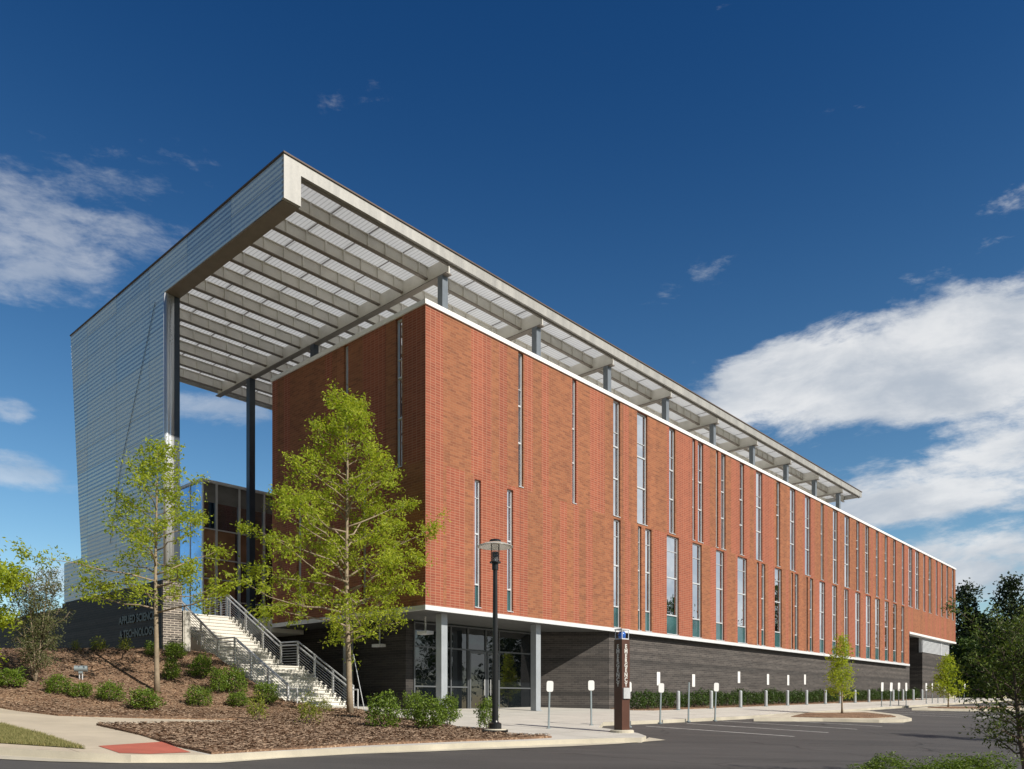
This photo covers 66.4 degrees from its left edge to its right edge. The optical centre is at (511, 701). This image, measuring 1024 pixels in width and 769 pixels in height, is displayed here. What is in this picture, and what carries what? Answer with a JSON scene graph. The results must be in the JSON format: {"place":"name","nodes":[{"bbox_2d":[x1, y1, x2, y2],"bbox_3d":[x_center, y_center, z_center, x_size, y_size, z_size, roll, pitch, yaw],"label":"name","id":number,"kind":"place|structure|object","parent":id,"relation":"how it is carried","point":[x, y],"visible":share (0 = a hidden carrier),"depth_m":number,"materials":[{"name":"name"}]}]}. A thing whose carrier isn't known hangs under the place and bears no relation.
{"place":"outdoors","nodes":[
{"label":"outdoors","id":0,"kind":"place"},
{"bbox_2d":[0,721,84,748],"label":"grass","id":1,"kind":"structure","parent":0,"point":[9,734],"depth_m":13.81,"materials":[{"name":"green plant"}]},
{"bbox_2d":[0,708,233,761],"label":"path","id":2,"kind":"structure","parent":0,"point":[90,734],"depth_m":14.86,"materials":[{"name":"beige concrete"}]},
{"bbox_2d":[100,742,188,753],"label":"tactile paving","id":3,"kind":"structure","parent":2,"relation":"on","point":[152,747],"depth_m":13.88,"materials":[{"name":"red concrete"}]},
{"bbox_2d":[180,478,271,618],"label":"glass building","id":4,"kind":"structure","parent":0,"point":[225,505],"depth_m":39.25,"materials":[{"name":"blue glass"}]},
{"bbox_2d":[0,700,1023,768],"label":"road","id":5,"kind":"structure","parent":0,"point":[921,735],"depth_m":18.72,"materials":[{"name":"grey asphalt"}]},
{"bbox_2d":[0,737,662,762],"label":"curb","id":6,"kind":"object","parent":5,"relation":"on","point":[78,760],"visible":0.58,"depth_m":14.87,"materials":[{"name":"concrete"}]},
{"bbox_2d":[754,711,911,722],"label":"kerb island","id":7,"kind":"structure","parent":5,"relation":"on","point":[898,718],"depth_m":32.89,"materials":[{"name":"concrete"}]},
{"bbox_2d":[791,712,895,717],"bbox_3d":[15.107,0.605,35.554,7.953,0.196,3.274,0,0,-32],"label":"mulch bed","id":8,"kind":"object","parent":7,"relation":"on","point":[851,715],"visible":0.98,"depth_m":35.01,"materials":[{"name":"brown wood"}]},
{"bbox_2d":[822,633,858,712],"bbox_3d":[15.581,-1.375,37.017,1.690,3.850,1.921,0,0,40],"label":"young tree","id":9,"kind":"object","parent":8,"relation":"on","point":[844,653],"visible":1,"depth_m":36.83,"materials":[{"name":"green plant"}]},
{"bbox_2d":[912,706,1023,710],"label":"kerb island","id":10,"kind":"structure","parent":5,"relation":"on","point":[937,709],"depth_m":47.72,"materials":[{"name":"concrete"}]},
{"bbox_2d":[928,706,1013,708],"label":"mulch bed","id":11,"kind":"object","parent":10,"relation":"on","point":[961,707],"visible":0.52,"depth_m":49.55,"materials":[{"name":"brown wood"}]},
{"bbox_2d":[923,652,968,706],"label":"young tree","id":12,"kind":"object","parent":11,"relation":"on","point":[943,672],"visible":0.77,"depth_m":49.72,"materials":[{"name":"green plant"}]},
{"bbox_2d":[0,0,1023,698],"label":"sky","id":13,"kind":"structure","parent":0,"point":[806,217],"materials":[{"name":"blue"}]},
{"bbox_2d":[187,698,1011,761],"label":"pavement","id":14,"kind":"structure","parent":0,"point":[570,726],"depth_m":26.89,"materials":[{"name":"concrete"}]},
{"bbox_2d":[182,595,358,709],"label":"staircase","id":15,"kind":"structure","parent":14,"relation":"on","point":[230,640],"depth_m":30.43,"materials":[{"name":"concrete"}]},
{"bbox_2d":[96,700,551,753],"bbox_3d":[-5.652,0.469,21.133,10.508,1.054,11.115,0,0,-44],"label":"mulch bed","id":16,"kind":"object","parent":14,"relation":"on","point":[243,750],"visible":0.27,"depth_m":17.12,"materials":[{"name":"brown wood"}]},
{"bbox_2d":[297,688,323,723],"bbox_3d":[-5.413,0.047,20.916,0.776,1.178,0.801,0,0,-1],"label":"shrub","id":17,"kind":"object","parent":16,"relation":"on","point":[309,711],"visible":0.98,"depth_m":20.81,"materials":[{"name":"green plant"}]},
{"bbox_2d":[219,378,450,712],"bbox_3d":[-5.655,-5.221,25.953,7.188,11.253,8.135,0,0,0],"label":"oak tree","id":18,"kind":"object","parent":16,"relation":"on","point":[350,409],"visible":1,"depth_m":25.71,"materials":[{"name":"green plant"}]},
{"bbox_2d":[364,689,403,727],"bbox_3d":[-3.451,0.196,21.033,1.106,1.110,1.048,0,0,19],"label":"shrub","id":19,"kind":"object","parent":16,"relation":"on","point":[382,704],"visible":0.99,"depth_m":20.89,"materials":[{"name":"green plant"}]},
{"bbox_2d":[399,690,427,720],"bbox_3d":[-3.032,0.133,23.914,0.800,1.019,0.832,0,0,-28],"label":"shrub","id":20,"kind":"object","parent":16,"relation":"on","point":[411,698],"visible":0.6,"depth_m":23.73,"materials":[{"name":"green plant"}]},
{"bbox_2d":[409,692,448,728],"bbox_3d":[-2.240,0.253,21.064,1.048,1.063,1.049,0,0,-32],"label":"shrub","id":21,"kind":"object","parent":16,"relation":"on","point":[438,708],"visible":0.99,"depth_m":20.87,"materials":[{"name":"green plant"}]},
{"bbox_2d":[435,692,462,725],"bbox_3d":[-1.855,0.203,22.815,0.757,1.041,0.780,0,0,-27],"label":"shrub","id":22,"kind":"object","parent":16,"relation":"on","point":[451,709],"visible":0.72,"depth_m":22.74,"materials":[{"name":"green plant"}]},
{"bbox_2d":[473,695,499,728],"bbox_3d":[-0.700,0.299,22.195,0.771,0.986,0.730,0,0,-17],"label":"shrub","id":23,"kind":"object","parent":16,"relation":"on","point":[482,716],"visible":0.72,"depth_m":22.08,"materials":[{"name":"green plant"}]},
{"bbox_2d":[477,539,512,731],"bbox_3d":[-0.447,-1.658,20.800,0.950,5.306,0.950,0,0,0],"label":"street lamp","id":24,"kind":"object","parent":16,"relation":"on","point":[494,546],"visible":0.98,"depth_m":20.73,"materials":[{"name":"metal"}]},
{"bbox_2d":[546,681,552,728],"bbox_3d":[1.097,0.106,23.092,0.210,1.453,0.160,1,1,-18],"label":"sign post","id":25,"kind":"object","parent":14,"relation":"on","point":[549,689],"visible":0.89,"depth_m":23.07,"materials":[{"name":"white metal"}]},
{"bbox_2d":[588,680,593,724],"bbox_3d":[2.527,0.054,24.946,0.157,1.480,0.162,0,0,28],"label":"sign post","id":26,"kind":"object","parent":14,"relation":"on","point":[590,685],"visible":0.96,"depth_m":24.94,"materials":[{"name":"white metal"}]},
{"bbox_2d":[610,629,633,732],"bbox_3d":[3.131,-0.544,22.300,0.680,3.056,0.680,0,0,-38],"label":"emergency pylon","id":27,"kind":"object","parent":14,"relation":"on","point":[622,683],"visible":1,"depth_m":22.19,"materials":[{"name":"metal"}]},
{"bbox_2d":[610,698,925,710],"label":"mulch bed","id":28,"kind":"object","parent":14,"relation":"on","point":[725,706],"visible":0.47,"depth_m":44.13,"materials":[{"name":"brown wood"}]},
{"bbox_2d":[630,691,647,708],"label":"hedge shrub","id":29,"kind":"object","parent":28,"relation":"on","point":[637,703],"visible":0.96,"depth_m":36.37,"materials":[{"name":"green plant"}]},
{"bbox_2d":[641,688,656,708],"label":"hedge shrub","id":30,"kind":"object","parent":28,"relation":"on","point":[650,699],"visible":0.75,"depth_m":36.92,"materials":[{"name":"green plant"}]},
{"bbox_2d":[659,688,675,707],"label":"hedge shrub","id":31,"kind":"object","parent":28,"relation":"on","point":[670,694],"visible":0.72,"depth_m":38.24,"materials":[{"name":"green plant"}]},
{"bbox_2d":[685,691,704,706],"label":"hedge shrub","id":32,"kind":"object","parent":28,"relation":"on","point":[696,696],"visible":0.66,"depth_m":40.27,"materials":[{"name":"green plant"}]},
{"bbox_2d":[848,751,921,768],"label":"bush","id":33,"kind":"object","parent":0,"point":[875,763],"visible":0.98,"depth_m":11.90,"materials":[{"name":"green plant"}]},
{"bbox_2d":[910,756,982,768],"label":"bush","id":34,"kind":"object","parent":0,"point":[938,764],"visible":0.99,"depth_m":11.54,"materials":[{"name":"green plant"}]},
{"bbox_2d":[934,751,1022,768],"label":"bush","id":35,"kind":"object","parent":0,"point":[975,763],"visible":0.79,"depth_m":11.76,"materials":[{"name":"green plant"}]},
{"bbox_2d":[939,597,1023,768],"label":"ornamental tree","id":36,"kind":"object","parent":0,"point":[1011,645],"visible":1,"depth_m":13.08,"materials":[{"name":"green plant"}]},
{"bbox_3d":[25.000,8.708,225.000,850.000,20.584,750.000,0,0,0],"label":"ground","id":37,"kind":"structure","parent":0,"visible":0},
{"bbox_2d":[0,580,181,649],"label":"brick wall","id":38,"kind":"structure","parent":37,"relation":"on","point":[112,624],"depth_m":31.58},
{"bbox_2d":[0,647,284,720],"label":"mulch bed","id":39,"kind":"object","parent":37,"relation":"on","point":[5,695],"visible":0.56,"depth_m":24.28,"materials":[{"name":"brown wood"}]},
{"bbox_2d":[0,666,28,687],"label":"shrub","id":40,"kind":"object","parent":39,"relation":"on","point":[17,677],"visible":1,"depth_m":21.43,"materials":[{"name":"green plant"}]},
{"bbox_2d":[0,549,37,666],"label":"oak tree","id":41,"kind":"object","parent":39,"relation":"on","point":[10,578],"visible":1,"depth_m":21.06,"materials":[{"name":"green plant"}]},
{"bbox_2d":[0,563,75,682],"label":"tree","id":42,"kind":"object","parent":39,"relation":"on","point":[32,643],"visible":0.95,"depth_m":22.36,"materials":[{"name":"green plant"}]},
{"bbox_2d":[40,673,73,693],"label":"shrub","id":43,"kind":"object","parent":39,"relation":"on","point":[53,679],"visible":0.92,"depth_m":21.70,"materials":[{"name":"green plant"}]},
{"bbox_2d":[66,681,93,697],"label":"shrub","id":44,"kind":"object","parent":39,"relation":"on","point":[81,687],"visible":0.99,"depth_m":21.74,"materials":[{"name":"green plant"}]},
{"bbox_2d":[90,636,108,651],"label":"plant","id":45,"kind":"object","parent":39,"relation":"on","point":[94,644],"visible":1,"depth_m":26.79,"materials":[{"name":"green plant"}]},
{"bbox_2d":[94,680,127,700],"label":"shrub","id":46,"kind":"object","parent":39,"relation":"on","point":[107,686],"visible":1,"depth_m":21.95,"materials":[{"name":"green plant"}]},
{"bbox_2d":[2,435,239,691],"bbox_3d":[-11.373,-4.316,24.791,6.241,8.040,6.330,0,0,0],"label":"oak tree","id":47,"kind":"object","parent":39,"relation":"on","point":[186,571],"visible":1,"depth_m":24.15,"materials":[{"name":"green plant"}]},
{"bbox_2d":[123,686,166,709],"bbox_3d":[-10.157,-0.102,21.665,1.030,0.713,0.999,0,0,41],"label":"shrub","id":48,"kind":"object","parent":39,"relation":"on","point":[150,702],"visible":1,"depth_m":21.47,"materials":[{"name":"green plant"}]},
{"bbox_2d":[144,640,159,655],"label":"shrub","id":49,"kind":"object","parent":39,"relation":"on","point":[147,650],"visible":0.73,"depth_m":27.69,"materials":[{"name":"green plant"}]},
{"bbox_2d":[161,654,181,679],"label":"shrub","id":50,"kind":"object","parent":39,"relation":"on","point":[170,668],"visible":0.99,"depth_m":25.69,"materials":[{"name":"green plant"}]},
{"bbox_2d":[162,641,187,657],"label":"shrub","id":51,"kind":"object","parent":39,"relation":"on","point":[172,646],"visible":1,"depth_m":28.03,"materials":[{"name":"green plant"}]},
{"bbox_2d":[183,684,213,705],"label":"shrub","id":52,"kind":"object","parent":39,"relation":"on","point":[199,693],"visible":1,"depth_m":23.38,"materials":[{"name":"green plant"}]},
{"bbox_2d":[185,652,215,677],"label":"shrub","id":53,"kind":"object","parent":39,"relation":"on","point":[198,660],"visible":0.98,"depth_m":26.67,"materials":[{"name":"green plant"}]},
{"bbox_2d":[208,666,227,692],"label":"shrub","id":54,"kind":"object","parent":39,"relation":"on","point":[215,675],"visible":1,"depth_m":25.55,"materials":[{"name":"green plant"}]},
{"bbox_2d":[220,663,248,692],"bbox_3d":[-9.200,-0.769,26.048,0.892,1.064,0.892,0,0,-12],"label":"shrub","id":55,"kind":"object","parent":39,"relation":"on","point":[238,678],"visible":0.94,"depth_m":25.93,"materials":[{"name":"green plant"}]},
{"bbox_2d":[225,690,249,706],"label":"shrub","id":56,"kind":"object","parent":39,"relation":"on","point":[240,697],"visible":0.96,"depth_m":24.24,"materials":[{"name":"green plant"}]},
{"bbox_2d":[246,691,268,719],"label":"shrub","id":57,"kind":"object","parent":39,"relation":"on","point":[260,710],"visible":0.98,"depth_m":20.89,"materials":[{"name":"green plant"}]},
{"bbox_2d":[253,680,280,702],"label":"shrub","id":58,"kind":"object","parent":39,"relation":"on","point":[268,691],"visible":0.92,"depth_m":25.46,"materials":[{"name":"green plant"}]},
{"bbox_2d":[64,150,955,713],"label":"academic building","id":59,"kind":"structure","parent":37,"relation":"on","point":[606,490],"depth_m":33.39,"materials":[{"name":"red brick"}]},
{"bbox_2d":[345,346,347,483],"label":"window","id":60,"kind":"structure","parent":59,"relation":"in","point":[347,346],"depth_m":30.98,"materials":[{"name":"grey glass"}]},
{"bbox_2d":[396,319,401,468],"bbox_3d":[-4.103,-11.320,28.728,0.364,5.480,0.190,0,0,42],"label":"window","id":61,"kind":"structure","parent":59,"relation":"in","point":[399,321],"depth_m":28.83,"materials":[{"name":"grey glass"}]},
{"bbox_2d":[475,480,480,607],"bbox_3d":[-1.343,-5.990,29.701,0.190,4.860,0.330,0,0,42],"label":"window","id":62,"kind":"structure","parent":59,"relation":"in","point":[476,482],"depth_m":29.79,"materials":[{"name":"glass"}]},
{"bbox_2d":[469,651,486,708],"bbox_3d":[-1.456,-0.860,33.798,0.103,2.640,1.040,0,0,42],"label":"door","id":63,"kind":"structure","parent":59,"relation":"in","point":[477,660],"depth_m":33.80,"materials":[{"name":"clear glass"}]},
{"bbox_2d":[487,652,499,707],"bbox_3d":[-0.803,-0.860,34.521,0.103,2.640,0.790,0,0,42],"label":"door","id":64,"kind":"structure","parent":59,"relation":"in","point":[489,654],"depth_m":34.40,"materials":[{"name":"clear glass"}]},
{"bbox_2d":[507,490,512,611],"bbox_3d":[-0.120,-5.990,31.056,0.190,4.860,0.351,0,0,42],"label":"window","id":65,"kind":"structure","parent":59,"relation":"in","point":[508,491],"depth_m":31.14,"materials":[{"name":"glass"}]},
{"bbox_2d":[518,353,523,487],"bbox_3d":[0.306,-11.345,31.525,0.190,5.430,0.299,0,0,42],"label":"window","id":66,"kind":"structure","parent":59,"relation":"in","point":[519,355],"depth_m":31.63,"materials":[{"name":"grey glass"}]},
{"bbox_2d":[572,380,575,503],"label":"window","id":67,"kind":"structure","parent":59,"relation":"in","point":[573,382],"depth_m":34.26,"materials":[{"name":"grey glass"}]},
{"bbox_2d":[614,519,618,627],"bbox_3d":[4.861,-5.985,36.572,0.190,5.070,0.566,0,0,42],"label":"window","id":68,"kind":"structure","parent":59,"relation":"in","point":[616,523],"depth_m":36.73,"materials":[{"name":"grey glass"}]},
{"bbox_2d":[613,400,620,517],"bbox_3d":[4.838,-11.345,36.545,0.190,5.430,0.558,0,0,42],"label":"window","id":69,"kind":"structure","parent":59,"relation":"in","point":[615,404],"depth_m":36.66,"materials":[{"name":"grey glass"}]},
{"bbox_2d":[638,527,641,630],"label":"window","id":70,"kind":"structure","parent":59,"relation":"in","point":[638,527],"depth_m":38.11,"materials":[{"name":"grey glass"}]},
{"bbox_2d":[637,412,647,525],"bbox_3d":[6.296,-11.345,38.162,0.190,5.430,0.900,0,0,42],"label":"window","id":71,"kind":"structure","parent":59,"relation":"in","point":[641,419],"depth_m":38.31,"materials":[{"name":"grey glass"}]},
{"bbox_2d":[645,529,650,631],"bbox_3d":[6.670,-5.985,38.575,0.190,5.070,0.571,0,0,42],"label":"window","id":72,"kind":"structure","parent":59,"relation":"in","point":[647,532],"depth_m":38.71,"materials":[{"name":"grey glass"}]},
{"bbox_2d":[669,428,675,534],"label":"window","id":73,"kind":"structure","parent":59,"relation":"in","point":[671,432],"depth_m":40.41,"materials":[{"name":"grey glass"}]},
{"bbox_2d":[667,535,678,635],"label":"window","id":74,"kind":"structure","parent":59,"relation":"in","point":[671,541],"depth_m":40.41,"materials":[{"name":"glass"}]},
{"bbox_2d":[692,440,695,540],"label":"window","id":75,"kind":"structure","parent":59,"relation":"in","point":[692,440],"depth_m":42.03,"materials":[{"name":"grey glass"}]},
{"bbox_2d":[692,543,699,637],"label":"window","id":76,"kind":"structure","parent":59,"relation":"in","point":[695,548],"depth_m":42.27,"materials":[{"name":"glass"}]},
{"bbox_2d":[698,443,702,542],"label":"window","id":77,"kind":"structure","parent":59,"relation":"in","point":[699,445],"depth_m":42.60,"materials":[{"name":"grey glass"}]},
{"bbox_2d":[716,550,723,640],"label":"window","id":78,"kind":"structure","parent":59,"relation":"in","point":[719,555],"depth_m":44.30,"materials":[{"name":"glass"}]},
{"bbox_2d":[721,454,724,549],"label":"window","id":79,"kind":"structure","parent":59,"relation":"in","point":[722,456],"depth_m":44.57,"materials":[{"name":"grey glass"}]},
{"bbox_2d":[740,464,743,555],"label":"window","id":80,"kind":"structure","parent":59,"relation":"in","point":[740,464],"depth_m":46.26,"materials":[{"name":"grey glass"}]},
{"bbox_2d":[738,557,747,643],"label":"window","id":81,"kind":"structure","parent":59,"relation":"in","point":[741,561],"depth_m":46.35,"materials":[{"name":"glass"}]},
{"bbox_2d":[756,472,762,561],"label":"window","id":82,"kind":"structure","parent":59,"relation":"in","point":[758,476],"depth_m":48.06,"materials":[{"name":"glass"}]},
{"bbox_2d":[761,564,763,645],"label":"window","id":83,"kind":"structure","parent":59,"relation":"in","point":[762,565],"depth_m":48.48,"materials":[{"name":"grey glass"}]},
{"bbox_2d":[775,568,779,647],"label":"window","id":84,"kind":"structure","parent":59,"relation":"in","point":[777,571],"depth_m":50.12,"materials":[{"name":"glass"}]},
{"bbox_2d":[776,482,779,566],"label":"window","id":85,"kind":"structure","parent":59,"relation":"in","point":[777,484],"depth_m":50.14,"materials":[{"name":"glass"}]},
{"bbox_2d":[790,489,795,571],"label":"window","id":86,"kind":"structure","parent":59,"relation":"in","point":[791,491],"depth_m":51.78,"materials":[{"name":"glass"}]},
{"bbox_2d":[795,574,796,649],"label":"window","id":87,"kind":"structure","parent":59,"relation":"in","point":[795,574],"depth_m":52.27,"materials":[{"name":"glass"}]},
{"bbox_2d":[805,496,808,575],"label":"window","id":88,"kind":"structure","parent":59,"relation":"in","point":[806,498],"depth_m":53.66,"materials":[{"name":"glass"}]},
{"bbox_2d":[810,579,811,651],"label":"window","id":89,"kind":"structure","parent":59,"relation":"in","point":[810,579],"depth_m":54.18,"materials":[{"name":"glass"}]},
{"bbox_2d":[820,582,825,653],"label":"window","id":90,"kind":"structure","parent":59,"relation":"in","point":[821,583],"depth_m":55.69,"materials":[{"name":"glass"}]},
{"bbox_2d":[832,585,835,654],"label":"window","id":91,"kind":"structure","parent":59,"relation":"in","point":[833,587],"depth_m":57.43,"materials":[{"name":"glass"}]},
{"bbox_2d":[833,510,837,584],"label":"window","id":92,"kind":"structure","parent":59,"relation":"in","point":[834,512],"depth_m":57.57,"materials":[{"name":"glass"}]},
{"bbox_2d":[844,589,846,650],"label":"window","id":93,"kind":"structure","parent":59,"relation":"in","point":[845,591],"depth_m":59.28,"materials":[{"name":"glass"}]},
{"bbox_2d":[845,516,847,587],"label":"window","id":94,"kind":"structure","parent":59,"relation":"in","point":[846,518],"depth_m":59.42,"materials":[{"name":"glass"}]},
{"bbox_2d":[856,521,857,590],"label":"window","id":95,"kind":"structure","parent":59,"relation":"in","point":[856,521],"depth_m":61.07,"materials":[{"name":"glass"}]},
{"bbox_2d":[855,592,860,657],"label":"window","id":96,"kind":"structure","parent":59,"relation":"in","point":[856,594],"depth_m":61.08,"materials":[{"name":"glass"}]},
{"bbox_2d":[865,526,867,593],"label":"window","id":97,"kind":"structure","parent":59,"relation":"in","point":[866,528],"depth_m":62.81,"materials":[{"name":"glass"}]},
{"bbox_2d":[866,596,869,658],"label":"window","id":98,"kind":"structure","parent":59,"relation":"in","point":[867,597],"depth_m":62.99,"materials":[{"name":"glass"}]},
{"bbox_2d":[875,598,878,659],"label":"window","id":99,"kind":"structure","parent":59,"relation":"in","point":[876,600],"depth_m":64.64,"materials":[{"name":"glass"}]},
{"bbox_2d":[885,601,887,660],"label":"window","id":100,"kind":"structure","parent":59,"relation":"in","point":[886,603],"depth_m":66.58,"materials":[{"name":"glass"}]},
{"bbox_2d":[893,540,895,602],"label":"window","id":101,"kind":"structure","parent":59,"relation":"in","point":[893,540],"depth_m":68.03,"materials":[{"name":"grey glass"}]},
{"bbox_2d":[893,604,895,661],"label":"window","id":102,"kind":"structure","parent":59,"relation":"in","point":[894,605],"depth_m":68.24,"materials":[{"name":"grey glass"}]},
{"bbox_2d":[901,606,902,662],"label":"window","id":103,"kind":"structure","parent":59,"relation":"in","point":[901,606],"depth_m":69.77,"materials":[{"name":"grey glass"}]},
{"bbox_2d":[909,548,912,607],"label":"window","id":104,"kind":"structure","parent":59,"relation":"in","point":[909,548],"depth_m":71.58,"materials":[{"name":"grey glass"}]},
{"bbox_2d":[915,551,918,609],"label":"window","id":105,"kind":"structure","parent":59,"relation":"in","point":[916,553],"depth_m":73.20,"materials":[{"name":"grey glass"}]},
{"bbox_2d":[949,577,990,694],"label":"evergreen tree","id":106,"kind":"object","parent":37,"relation":"on","point":[965,591],"visible":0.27,"depth_m":95.08,"materials":[{"name":"green plant"}]},
{"bbox_2d":[949,634,994,697],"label":"evergreen tree","id":107,"kind":"object","parent":37,"relation":"on","point":[958,652],"visible":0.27,"depth_m":91.36,"materials":[{"name":"green plant"}]},
{"bbox_2d":[956,621,1023,698],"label":"evergreen tree","id":108,"kind":"object","parent":37,"relation":"on","point":[984,649],"visible":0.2,"depth_m":87.41,"materials":[{"name":"green plant"}]},
{"bbox_2d":[975,571,1023,693],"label":"evergreen tree","id":109,"kind":"object","parent":37,"relation":"on","point":[1009,587],"visible":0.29,"depth_m":91.79,"materials":[{"name":"green plant"}]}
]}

